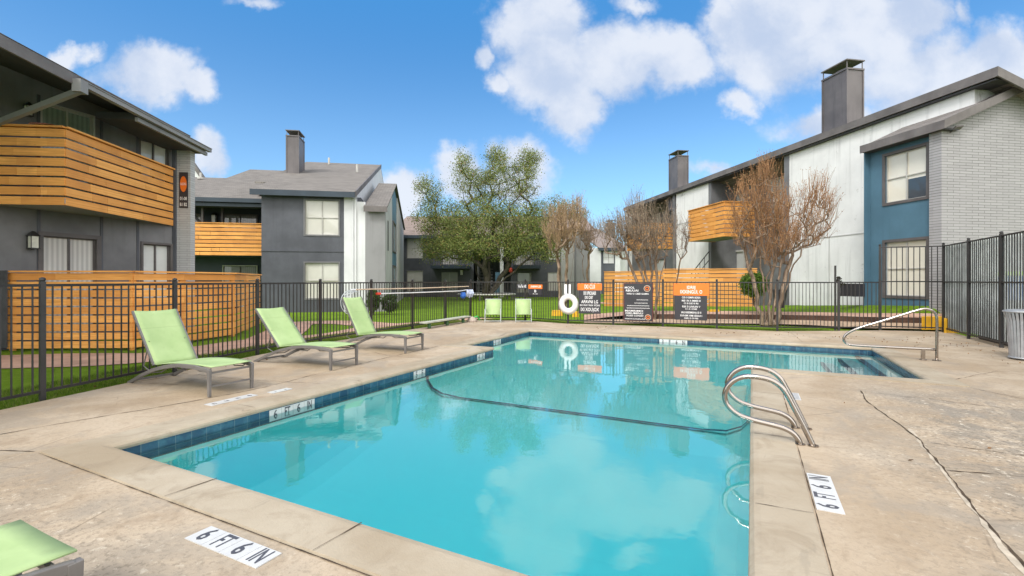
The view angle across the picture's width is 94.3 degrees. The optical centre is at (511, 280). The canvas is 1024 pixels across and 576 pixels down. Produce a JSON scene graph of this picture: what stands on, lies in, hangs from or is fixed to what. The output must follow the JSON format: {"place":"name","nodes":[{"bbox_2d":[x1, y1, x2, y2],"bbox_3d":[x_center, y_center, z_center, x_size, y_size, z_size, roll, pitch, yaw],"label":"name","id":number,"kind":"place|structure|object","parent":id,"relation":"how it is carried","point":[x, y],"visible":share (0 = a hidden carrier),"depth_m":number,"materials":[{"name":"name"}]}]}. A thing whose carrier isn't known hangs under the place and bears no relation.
{"place":"outdoors","nodes":[
{"label":"outdoors","id":0,"kind":"place"},
{"bbox_2d":[0,33,211,349],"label":"apartment building","id":1,"kind":"structure","parent":0,"point":[94,177],"depth_m":11.71,"materials":[{"name":"grey paint"}]},
{"bbox_2d":[29,122,53,124],"bbox_3d":[-10.214,-3.410,10.360,0.488,0.075,0.180,0,0,-2],"label":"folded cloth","id":2,"kind":"object","parent":1,"relation":"on","point":[36,123],"visible":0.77,"depth_m":10.30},
{"bbox_2d":[41,100,94,202],"bbox_3d":[-11.081,-3.055,11.844,0.130,2.450,1.143,0,0,17],"label":"sliding door","id":3,"kind":"structure","parent":1,"relation":"in","point":[55,114],"depth_m":11.89,"materials":[{"name":"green glass"}]},
{"bbox_2d":[38,231,101,340],"bbox_3d":[-11.059,0.155,11.881,0.150,2.650,1.326,0,0,17],"label":"sliding door","id":4,"kind":"structure","parent":1,"relation":"in","point":[58,251],"depth_m":11.89,"materials":[{"name":"white glass"}]},
{"bbox_2d":[139,138,170,183],"bbox_3d":[-10.448,-3.445,13.857,0.130,1.250,0.900,0,0,17],"label":"window","id":5,"kind":"structure","parent":1,"relation":"in","point":[147,149],"depth_m":13.92,"materials":[{"name":"grey glass"}]},
{"bbox_2d":[140,241,172,297],"bbox_3d":[-10.423,-0.260,13.905,0.150,1.700,0.911,0,0,17],"label":"window","id":6,"kind":"structure","parent":1,"relation":"in","point":[154,256],"depth_m":13.98,"materials":[{"name":"white glass"}]},
{"bbox_2d":[1,318,490,367],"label":"path","id":7,"kind":"structure","parent":0,"point":[5,361],"depth_m":9.54,"materials":[{"name":"beige concrete"}]},
{"bbox_2d":[195,129,404,311],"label":"apartment building","id":8,"kind":"structure","parent":0,"point":[299,219],"depth_m":23.95,"materials":[{"name":"paint"}]},
{"bbox_2d":[195,213,201,243],"bbox_3d":[-17.354,-2.775,26.165,0.508,1.830,0.100,0,0,-10],"label":"window","id":9,"kind":"structure","parent":8,"relation":"in","point":[198,215],"depth_m":26.19,"materials":[{"name":"grey glass"}]},
{"bbox_2d":[222,214,257,251],"bbox_3d":[-15.188,-2.550,26.555,1.826,2.320,0.100,0,0,-10],"label":"sliding door","id":10,"kind":"structure","parent":8,"relation":"in","point":[228,218],"depth_m":26.55,"materials":[{"name":"grey glass"}]},
{"bbox_2d":[222,265,257,306],"bbox_3d":[-15.188,0.300,26.555,1.806,2.300,0.100,0,0,-10],"label":"sliding door","id":11,"kind":"structure","parent":8,"relation":"in","point":[252,269],"depth_m":26.57,"materials":[{"name":"grey glass"}]},
{"bbox_2d":[303,198,339,236],"bbox_3d":[-9.402,-3.110,23.531,1.714,1.840,0.140,0,0,-10],"label":"window","id":12,"kind":"structure","parent":8,"relation":"in","point":[321,217],"depth_m":23.56,"materials":[{"name":"white glass"}]},
{"bbox_2d":[303,261,339,299],"bbox_3d":[-9.402,0.005,23.531,1.714,1.890,0.140,0,0,-10],"label":"window","id":13,"kind":"structure","parent":8,"relation":"in","point":[313,271],"depth_m":23.55,"materials":[{"name":"white glass"}]},
{"bbox_2d":[392,220,395,253],"bbox_3d":[-7.740,-2.800,31.207,0.110,1.960,2.760,0,0,-10],"label":"window","id":14,"kind":"structure","parent":8,"relation":"in","point":[393,223],"depth_m":29.86,"materials":[{"name":"glass"}]},
{"bbox_2d":[392,265,395,294],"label":"window","id":15,"kind":"structure","parent":8,"relation":"in","point":[393,266],"depth_m":29.86,"materials":[{"name":"glass"}]},
{"bbox_2d":[241,321,400,341],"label":"path","id":16,"kind":"structure","parent":0,"point":[305,328],"depth_m":16.29,"materials":[{"name":"beige concrete"}]},
{"bbox_2d":[466,317,476,321],"bbox_3d":[-1.449,1.415,17.250,0.394,0.210,0.388,0,0,27],"label":"stone","id":17,"kind":"object","parent":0,"point":[471,319],"visible":0.89,"depth_m":17.12,"materials":[{"name":"beige stone"}]},
{"bbox_2d":[1,294,977,408],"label":"ground","id":18,"kind":"structure","parent":0,"point":[507,307],"depth_m":16.86,"materials":[{"name":"green plant"}]},
{"bbox_2d":[7,271,261,350],"bbox_3d":[-8.830,0.701,13.109,2.571,1.839,6.639,0,0,20],"label":"patio fence","id":19,"kind":"object","parent":18,"relation":"on","point":[134,277],"visible":0.69,"depth_m":10.59,"materials":[{"name":"brown wood"}]},
{"bbox_2d":[0,270,7,347],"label":"board gate","id":20,"kind":"structure","parent":19,"relation":"attached to","point":[4,308],"depth_m":10.38,"materials":[{"name":"wood"}]},
{"bbox_2d":[195,163,204,176],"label":"apartment building","id":21,"kind":"structure","parent":18,"relation":"on","point":[197,170],"depth_m":49.80,"materials":[{"name":"white paint"}]},
{"bbox_2d":[0,319,464,409],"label":"grass","id":22,"kind":"structure","parent":18,"relation":"on","point":[16,402],"depth_m":7.39,"materials":[{"name":"green plant"}]},
{"bbox_2d":[367,290,381,314],"bbox_3d":[-6.260,0.980,21.502,0.898,1.168,0.688,0,0,27],"label":"shrub","id":23,"kind":"object","parent":18,"relation":"on","point":[374,301],"visible":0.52,"depth_m":21.32,"materials":[{"name":"green plant"}]},
{"bbox_2d":[380,294,398,312],"bbox_3d":[-5.613,1.046,21.802,0.974,1.035,0.872,0,0,27],"label":"shrub","id":24,"kind":"object","parent":18,"relation":"on","point":[382,303],"visible":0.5,"depth_m":21.64,"materials":[{"name":"green plant"}]},
{"bbox_2d":[458,292,515,300],"bbox_3d":[-2.047,1.270,38.000,4.740,0.520,4.714,0,0,27],"label":"tree seat","id":25,"kind":"object","parent":18,"relation":"on","point":[479,294],"visible":0.59,"depth_m":36.38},
{"bbox_2d":[404,141,598,299],"bbox_3d":[-1.278,-4.771,37.724,14.433,13.209,10.476,0,0,27],"label":"oak tree","id":26,"kind":"object","parent":18,"relation":"on","point":[517,239],"visible":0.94,"depth_m":37.13,"materials":[{"name":"green plant"}]},
{"bbox_2d":[0,320,1023,575],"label":"pool deck","id":27,"kind":"structure","parent":18,"relation":"on","point":[906,510],"depth_m":4.05,"materials":[{"name":"concrete"}]},
{"bbox_2d":[0,519,83,575],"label":"sun lounger","id":28,"kind":"object","parent":27,"relation":"on","point":[24,546],"visible":1,"depth_m":1.96,"materials":[{"name":"fabric"}]},
{"bbox_2d":[127,309,253,396],"bbox_3d":[-4.634,0.990,6.811,2.006,1.098,0.620,0,0,27],"label":"sun lounger","id":29,"kind":"object","parent":27,"relation":"on","point":[165,338],"visible":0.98,"depth_m":6.93,"materials":[{"name":"fabric"}]},
{"bbox_2d":[45,455,370,575],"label":"deck joint","id":30,"kind":"object","parent":27,"relation":"on","point":[227,522],"visible":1,"depth_m":2.90,"materials":[{"name":"grey concrete"}]},
{"bbox_2d":[3,347,431,433],"bbox_3d":[-3.323,1.496,7.386,0.430,0.001,7.805,0,0,28],"label":"deck joint","id":31,"kind":"object","parent":27,"relation":"on","point":[216,396],"visible":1,"depth_m":6.13,"materials":[{"name":"concrete"}]},
{"bbox_2d":[204,394,257,405],"bbox_3d":[-3.515,1.495,5.967,0.150,0.007,0.597,0,0,27],"label":"depth marker","id":32,"kind":"object","parent":27,"relation":"on","point":[230,400],"visible":1,"depth_m":5.95,"materials":[{"name":"tile"}]},
{"bbox_2d":[185,526,281,568],"bbox_3d":[-1.581,1.495,2.681,0.637,0.007,0.152,0,0,27],"label":"depth marker","id":33,"kind":"object","parent":27,"relation":"on","point":[239,549],"visible":1,"depth_m":2.67,"materials":[{"name":"tile"}]},
{"bbox_2d":[0,277,470,400],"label":"pool fence","id":34,"kind":"object","parent":27,"relation":"on","point":[42,285],"visible":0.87,"depth_m":8.07,"materials":[{"name":"black metal"}]},
{"bbox_2d":[340,290,358,313],"bbox_3d":[-4.199,0.571,12.297,0.058,0.657,0.631,0,0,23],"label":"pool hose","id":35,"kind":"object","parent":34,"relation":"hanging from","point":[352,291],"visible":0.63,"depth_m":12.20,"materials":[{"name":"white plastic"}]},
{"bbox_2d":[350,286,468,290],"bbox_3d":[-2.920,0.233,15.128,0.062,0.057,6.100,0,0,25],"label":"skimmer pole","id":36,"kind":"object","parent":34,"relation":"hanging from","point":[406,288],"visible":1,"depth_m":14.37,"materials":[{"name":"silver metal"}]},
{"bbox_2d":[376,289,466,294],"bbox_3d":[-2.735,0.369,15.509,0.070,0.073,4.932,0,0,25],"label":"skimmer pole","id":37,"kind":"object","parent":34,"relation":"hanging from","point":[378,293],"visible":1,"depth_m":14.82,"materials":[{"name":"white metal"}]},
{"bbox_2d":[460,289,473,297],"bbox_3d":[-1.659,0.492,17.712,0.220,0.325,0.822,0,0,27],"label":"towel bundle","id":38,"kind":"object","parent":34,"relation":"hanging from","point":[469,293],"visible":1,"depth_m":17.74,"materials":[{"name":"white fabric"}]},
{"bbox_2d":[267,388,291,393],"bbox_3d":[-3.152,1.495,6.457,0.120,0.007,0.297,0,0,27],"label":"depth marker","id":39,"kind":"object","parent":27,"relation":"on","point":[279,390],"visible":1,"depth_m":6.45,"materials":[{"name":"tile"}]},
{"bbox_2d":[253,307,357,370],"bbox_3d":[-3.763,1.027,8.623,2.006,1.024,0.620,0,0,27],"label":"sun lounger","id":40,"kind":"object","parent":27,"relation":"on","point":[280,327],"visible":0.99,"depth_m":8.74,"materials":[{"name":"fabric"}]},
{"bbox_2d":[334,297,423,353],"bbox_3d":[-2.941,0.955,10.440,2.006,1.168,0.620,0,0,26],"label":"sun lounger","id":41,"kind":"object","parent":27,"relation":"on","point":[359,316],"visible":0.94,"depth_m":10.51,"materials":[{"name":"fabric"}]},
{"bbox_2d":[419,316,470,328],"bbox_3d":[-2.171,1.390,15.921,0.260,0.220,2.914,0,0,22],"label":"bench","id":42,"kind":"object","parent":27,"relation":"on","point":[428,323],"visible":1,"depth_m":15.61,"materials":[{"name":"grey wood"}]},
{"bbox_2d":[484,299,500,322],"bbox_3d":[-0.687,1.091,17.273,0.588,0.828,0.735,0,0,0],"label":"sling chair","id":43,"kind":"object","parent":27,"relation":"on","point":[492,306],"visible":1,"depth_m":17.52,"materials":[{"name":"green fabric"}]},
{"bbox_2d":[40,328,969,575],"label":"pool coping","id":44,"kind":"object","parent":27,"relation":"on","point":[784,541],"visible":0.88,"depth_m":3.36,"materials":[{"name":"concrete"}]},
{"bbox_2d":[313,522,361,549],"bbox_3d":[-1.004,1.478,2.756,0.011,0.001,0.346,0,0,29],"label":"coping joint","id":45,"kind":"object","parent":44,"relation":"on","point":[342,533],"visible":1,"depth_m":2.80,"materials":[{"name":"grey concrete"}]},
{"bbox_2d":[152,344,867,575],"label":"pool basin","id":46,"kind":"object","parent":27,"relation":"in","point":[529,491],"visible":0.79,"depth_m":5.89,"materials":[{"name":"liquid"}]},
{"bbox_2d":[123,332,919,458],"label":"waterline tiles","id":47,"kind":"object","parent":46,"relation":"attached to","point":[160,447],"visible":0.36,"depth_m":6.77,"materials":[{"name":"blue tile"}]},
{"bbox_2d":[269,399,314,421],"bbox_3d":[-2.759,1.628,5.988,0.005,0.135,0.657,0,0,27],"label":"depth marker","id":48,"kind":"object","parent":47,"relation":"attached to","point":[289,410],"visible":1,"depth_m":5.97,"materials":[{"name":"tile"}]},
{"bbox_2d":[414,369,424,378],"bbox_3d":[-1.609,1.625,8.264,0.005,0.130,0.317,0,0,27],"label":"depth marker","id":49,"kind":"object","parent":47,"relation":"attached to","point":[419,373],"visible":1,"depth_m":8.27,"materials":[{"name":"tile"}]},
{"bbox_2d":[477,353,484,360],"bbox_3d":[-0.662,1.625,10.138,0.005,0.130,0.317,0,0,27],"label":"depth marker","id":50,"kind":"object","parent":47,"relation":"attached to","point":[481,356],"visible":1,"depth_m":10.16,"materials":[{"name":"tile"}]},
{"bbox_2d":[659,339,686,342],"bbox_3d":[4.230,1.620,12.475,0.697,0.130,0.005,0,0,27],"label":"depth marker","id":51,"kind":"object","parent":47,"relation":"attached to","point":[673,341],"visible":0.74,"depth_m":12.47,"materials":[{"name":"tile"}]},
{"bbox_2d":[426,375,747,430],"bbox_3d":[0.788,1.847,7.299,5.135,0.315,0.072,0,0,27],"label":"floor stripe","id":52,"kind":"object","parent":46,"relation":"on","point":[429,383],"visible":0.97,"depth_m":7.17,"materials":[{"name":"tile"}]},
{"bbox_2d":[820,360,904,377],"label":"pool steps","id":53,"kind":"structure","parent":46,"relation":"attached to","point":[854,367],"depth_m":9.45,"materials":[{"name":"paint"}]},
{"bbox_2d":[515,299,531,322],"bbox_3d":[0.414,1.091,17.273,0.588,0.828,0.735,0,0,0],"label":"sling chair","id":54,"kind":"object","parent":27,"relation":"on","point":[522,306],"visible":1,"depth_m":17.54,"materials":[{"name":"green fabric"}]},
{"bbox_2d":[722,365,818,447],"bbox_3d":[2.533,1.199,4.709,0.802,0.621,0.640,0,0,27],"label":"pool ladder","id":55,"kind":"object","parent":27,"relation":"on","point":[780,384],"visible":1,"depth_m":4.57,"materials":[{"name":"silver metal"}]},
{"bbox_2d":[784,393,800,399],"bbox_3d":[3.625,1.495,6.157,0.180,0.008,0.400,0,0,27],"label":"warning tile","id":56,"kind":"object","parent":27,"relation":"on","point":[796,396],"visible":0.34,"depth_m":6.12,"materials":[{"name":"tile"}]},
{"bbox_2d":[784,398,833,575],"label":"deck joint","id":57,"kind":"object","parent":27,"relation":"on","point":[814,507],"visible":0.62,"depth_m":3.02,"materials":[{"name":"concrete"}]},
{"bbox_2d":[806,473,844,514],"bbox_3d":[2.210,1.495,3.366,0.155,0.007,0.657,0,0,27],"label":"depth marker","id":58,"kind":"object","parent":27,"relation":"on","point":[825,494],"visible":1,"depth_m":3.32,"materials":[{"name":"tile"}]},
{"bbox_2d":[842,308,941,360],"bbox_3d":[7.311,1.005,9.191,1.532,0.990,0.140,0,0,27],"label":"handrail","id":59,"kind":"object","parent":27,"relation":"on","point":[935,349],"visible":1,"depth_m":9.05,"materials":[{"name":"silver metal"}]},
{"bbox_2d":[879,244,941,328],"bbox_3d":[11.841,0.224,14.098,1.596,2.652,0.072,0,0,21],"label":"pool fence","id":60,"kind":"object","parent":27,"relation":"on","point":[908,281],"visible":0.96,"depth_m":14.11,"materials":[{"name":"black metal"}]},
{"bbox_2d":[922,316,958,332],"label":"step block","id":61,"kind":"structure","parent":27,"relation":"on","point":[928,321],"depth_m":14.16,"materials":[{"name":"yellow paint"}]},
{"bbox_2d":[861,391,1023,566],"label":"crack","id":62,"kind":"object","parent":27,"relation":"on","point":[992,528],"visible":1,"depth_m":3.26,"materials":[{"name":"black concrete"}]},
{"bbox_2d":[908,429,1023,573],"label":"crack","id":63,"kind":"object","parent":27,"relation":"on","point":[1015,562],"visible":1,"depth_m":2.87,"materials":[{"name":"white concrete"}]},
{"bbox_2d":[942,231,1023,347],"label":"pool fence","id":64,"kind":"object","parent":27,"relation":"on","point":[964,281],"visible":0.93,"depth_m":11.47,"materials":[{"name":"black metal"}]},
{"bbox_2d":[1002,309,1023,359],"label":"litter bin","id":65,"kind":"object","parent":27,"relation":"on","point":[1014,318],"visible":1,"depth_m":8.96,"materials":[{"name":"metal"}]},
{"bbox_2d":[551,310,562,315],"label":"kerb block","id":66,"kind":"structure","parent":18,"relation":"on","point":[557,312],"depth_m":20.90,"materials":[{"name":"yellow paint"}]},
{"bbox_2d":[539,189,590,309],"bbox_3d":[2.809,-1.614,24.964,2.599,6.499,2.930,0,0,27],"label":"crepe myrtle","id":67,"kind":"object","parent":18,"relation":"on","point":[563,236],"visible":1,"depth_m":24.71,"materials":[{"name":"brown plant"}]},
{"bbox_2d":[591,180,682,319],"bbox_3d":[4.746,-1.120,18.313,3.175,5.442,2.725,0,0,27],"label":"crepe myrtle","id":68,"kind":"object","parent":18,"relation":"on","point":[649,232],"visible":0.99,"depth_m":18.11,"materials":[{"name":"brown plant"}]},
{"bbox_2d":[476,318,831,330],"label":"curb","id":69,"kind":"structure","parent":18,"relation":"on","point":[690,326],"depth_m":15.91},
{"bbox_2d":[470,279,839,330],"bbox_3d":[4.075,0.753,16.137,12.078,1.594,0.755,0,0,22],"label":"pool fence","id":70,"kind":"object","parent":18,"relation":"on","point":[777,282],"visible":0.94,"depth_m":15.48,"materials":[{"name":"black metal"}]},
{"bbox_2d":[517,284,526,288],"bbox_3d":[0.382,0.216,17.885,0.393,0.171,0.008,0,0,15],"label":"fence sign","id":71,"kind":"object","parent":70,"relation":"attached to","point":[521,286],"visible":1,"depth_m":17.88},
{"bbox_2d":[528,284,541,294],"bbox_3d":[0.862,0.341,17.587,0.644,0.386,0.008,0,0,40],"label":"fence sign","id":72,"kind":"object","parent":70,"relation":"attached to","point":[535,289],"visible":1,"depth_m":17.58,"materials":[{"name":"orange plastic"}]},
{"bbox_2d":[564,284,570,293],"bbox_3d":[1.952,0.310,16.698,0.244,0.357,0.006,0,0,30],"label":"fence sign","id":73,"kind":"object","parent":70,"relation":"attached to","point":[565,288],"visible":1,"depth_m":16.71,"materials":[{"name":"white plastic"}]},
{"bbox_2d":[559,293,577,313],"bbox_3d":[1.976,0.815,16.598,0.702,0.736,0.149,0,0,19],"label":"life ring","id":74,"kind":"object","parent":70,"relation":"hanging from","point":[572,298],"visible":1,"depth_m":16.55,"materials":[{"name":"plastic"}]},
{"bbox_2d":[578,283,601,313],"bbox_3d":[2.682,0.623,16.422,0.840,1.044,0.008,0,0,19],"label":"fence sign","id":75,"kind":"object","parent":70,"relation":"attached to","point":[589,298],"visible":1,"depth_m":16.42,"materials":[{"name":"grey plastic"}]},
{"bbox_2d":[624,283,652,320],"bbox_3d":[4.213,0.719,15.871,0.956,1.270,0.029,0,0,21],"label":"fence sign","id":76,"kind":"object","parent":70,"relation":"attached to","point":[638,301],"visible":1,"depth_m":15.87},
{"bbox_2d":[674,283,708,320],"bbox_3d":[5.738,0.681,15.222,1.073,1.173,0.008,0,0,25],"label":"fence sign","id":77,"kind":"object","parent":70,"relation":"attached to","point":[693,306],"visible":1,"depth_m":15.21,"materials":[{"name":"plastic"}]},
{"bbox_2d":[584,311,941,319],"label":"walk","id":78,"kind":"structure","parent":18,"relation":"on","point":[586,316],"depth_m":17.69,"materials":[{"name":"concrete"}]},
{"bbox_2d":[738,271,768,305],"bbox_3d":[9.475,0.293,18.605,1.355,1.402,1.318,0,0,9],"label":"shrub","id":79,"kind":"object","parent":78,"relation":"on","point":[747,278],"visible":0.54,"depth_m":18.36,"materials":[{"name":"green plant"}]},
{"bbox_2d":[772,289,786,307],"bbox_3d":[9.916,0.667,17.600,0.488,0.680,0.500,0,0,27],"label":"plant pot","id":80,"kind":"object","parent":78,"relation":"on","point":[773,291],"visible":0.39,"depth_m":17.45,"materials":[{"name":"grey"}]},
{"bbox_2d":[723,149,845,325],"bbox_3d":[9.243,-1.458,16.212,4.440,6.079,2.598,0,0,-2],"label":"crepe myrtle","id":81,"kind":"object","parent":18,"relation":"on","point":[765,221],"visible":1,"depth_m":16.00,"materials":[{"name":"brown plant"}]},
{"bbox_2d":[624,58,1023,331],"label":"apartment building","id":82,"kind":"structure","parent":18,"relation":"on","point":[940,166],"depth_m":16.81,"materials":[{"name":"white paint"}]},
{"bbox_2d":[650,212,661,245],"bbox_3d":[12.032,-4.150,39.711,0.100,3.020,1.842,0,0,-10],"label":"sliding door","id":83,"kind":"structure","parent":82,"relation":"in","point":[660,215],"depth_m":39.33,"materials":[{"name":"grey glass"}]},
{"bbox_2d":[657,259,665,292],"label":"door","id":84,"kind":"structure","parent":82,"relation":"in","point":[659,265],"depth_m":38.82,"materials":[{"name":"white"}]},
{"bbox_2d":[736,250,745,294],"bbox_3d":[13.746,-0.375,29.531,0.100,2.950,2.262,0,0,-10],"label":"sliding door","id":85,"kind":"structure","parent":82,"relation":"in","point":[741,263],"depth_m":28.88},
{"bbox_2d":[736,192,745,232],"bbox_3d":[13.754,-3.950,29.483,0.100,2.620,2.280,0,0,-10],"label":"sliding door","id":86,"kind":"structure","parent":82,"relation":"in","point":[744,192],"depth_m":28.97,"materials":[{"name":"grey glass"}]},
{"bbox_2d":[768,176,783,225],"bbox_3d":[14.397,-4.300,25.664,0.100,2.520,1.438,0,0,-10],"label":"sliding door","id":87,"kind":"structure","parent":82,"relation":"in","point":[773,180],"depth_m":25.78,"materials":[{"name":"grey glass"}]},
{"bbox_2d":[882,142,928,205],"bbox_3d":[13.027,-3.468,15.704,0.150,1.795,1.572,0,0,-10],"label":"window","id":88,"kind":"structure","parent":82,"relation":"in","point":[913,161],"depth_m":15.82,"materials":[{"name":"white glass"}]},
{"bbox_2d":[882,236,928,299],"bbox_3d":[13.027,-0.398,15.704,0.150,1.993,1.572,0,0,-10],"label":"window","id":89,"kind":"structure","parent":82,"relation":"in","point":[915,241],"depth_m":15.70,"materials":[{"name":"white glass"}]},
{"bbox_2d":[834,266,881,330],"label":"pool gate","id":90,"kind":"structure","parent":18,"relation":"on","point":[879,326],"depth_m":14.27,"materials":[{"name":"black metal"}]},
{"bbox_2d":[836,276,845,286],"bbox_3d":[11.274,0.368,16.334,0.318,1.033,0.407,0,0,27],"label":"gate latch","id":91,"kind":"object","parent":90,"relation":"attached to","point":[840,278],"visible":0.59,"depth_m":16.28,"materials":[{"name":"black metal"}]},
{"bbox_2d":[404,216,594,297],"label":"apartment building","id":92,"kind":"structure","parent":0,"point":[423,271],"depth_m":45.00,"materials":[{"name":"paint"}]},
{"bbox_2d":[406,238,422,258],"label":"window","id":93,"kind":"structure","parent":92,"relation":"in","point":[410,244],"depth_m":45.09,"materials":[{"name":"white glass"}]},
{"bbox_2d":[406,270,422,291],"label":"window","id":94,"kind":"structure","parent":92,"relation":"in","point":[417,275],"depth_m":45.09,"materials":[{"name":"white glass"}]},
{"bbox_2d":[441,249,457,264],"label":"window","id":95,"kind":"structure","parent":92,"relation":"in","point":[456,263],"depth_m":45.09,"materials":[{"name":"grey glass"}]},
{"bbox_2d":[441,272,457,292],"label":"window","id":96,"kind":"structure","parent":92,"relation":"in","point":[449,276],"depth_m":45.09,"materials":[{"name":"grey glass"}]},
{"bbox_2d":[495,272,499,292],"bbox_3d":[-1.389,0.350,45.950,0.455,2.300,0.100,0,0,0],"label":"door","id":97,"kind":"structure","parent":92,"relation":"in","point":[497,274],"depth_m":45.90,"materials":[{"name":"blue paint"}]},
{"bbox_2d":[514,248,533,264],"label":"window","id":98,"kind":"structure","parent":92,"relation":"in","point":[528,262],"depth_m":45.09,"materials":[{"name":"grey glass"}]},
{"bbox_2d":[517,272,531,292],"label":"window","id":99,"kind":"structure","parent":92,"relation":"in","point":[521,276],"depth_m":45.09,"materials":[{"name":"grey glass"}]},
{"bbox_2d":[547,272,557,290],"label":"window","id":100,"kind":"structure","parent":92,"relation":"in","point":[551,276],"depth_m":45.09,"materials":[{"name":"beige glass"}]},
{"bbox_2d":[578,220,625,293],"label":"apartment building","id":101,"kind":"structure","parent":0,"point":[601,261],"depth_m":55.38,"materials":[{"name":"white paint"}]},
{"bbox_2d":[603,251,614,263],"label":"window","id":102,"kind":"structure","parent":101,"relation":"in","point":[607,258],"depth_m":55.47,"materials":[{"name":"white glass"}]},
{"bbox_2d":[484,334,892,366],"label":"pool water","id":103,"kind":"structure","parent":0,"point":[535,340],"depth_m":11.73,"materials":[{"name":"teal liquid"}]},
{"bbox_2d":[584,305,939,314],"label":"lawn","id":104,"kind":"structure","parent":0,"point":[824,308],"depth_m":18.95,"materials":[{"name":"green plant"}]},
{"bbox_2d":[570,213,602,281],"bbox_3d":[4.367,-1.255,27.137,1.707,5.750,2.045,0,0,37],"label":"crepe myrtle","id":105,"kind":"object","parent":104,"relation":"on","point":[587,239],"visible":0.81,"depth_m":26.99,"materials":[{"name":"brown plant"}]},
{"bbox_2d":[604,271,662,305],"bbox_3d":[6.591,0.483,26.000,3.358,2.009,0.120,0,0,37],"label":"patio fence","id":106,"kind":"object","parent":104,"relation":"on","point":[610,276],"visible":0.5,"depth_m":26.36,"materials":[{"name":"brown wood"}]},
{"bbox_2d":[672,213,693,305],"bbox_3d":[7.436,-0.828,20.621,0.945,4.714,1.524,0,0,27],"label":"crepe myrtle","id":107,"kind":"object","parent":104,"relation":"on","point":[684,235],"visible":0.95,"depth_m":20.45,"materials":[{"name":"brown plant"}]},
{"bbox_2d":[663,268,756,305],"bbox_3d":[9.620,0.363,23.374,4.370,1.935,0.182,0,0,33],"label":"patio fence","id":108,"kind":"object","parent":104,"relation":"on","point":[700,270],"visible":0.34,"depth_m":23.19,"materials":[{"name":"brown wood"}]},
{"bbox_2d":[584,319,941,329],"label":"path","id":109,"kind":"structure","parent":0,"point":[825,323],"depth_m":16.77,"materials":[{"name":"beige concrete"}]},
{"bbox_2d":[656,314,921,322],"bbox_3d":[9.355,1.316,17.136,9.513,0.398,2.065,0,0,27],"label":"retaining edge","id":110,"kind":"object","parent":109,"relation":"on","point":[816,317],"visible":0.45,"depth_m":16.91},
{"bbox_2d":[971,337,1007,346],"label":"side paving","id":111,"kind":"structure","parent":0,"point":[987,341],"depth_m":12.04,"materials":[{"name":"concrete"}]}
]}

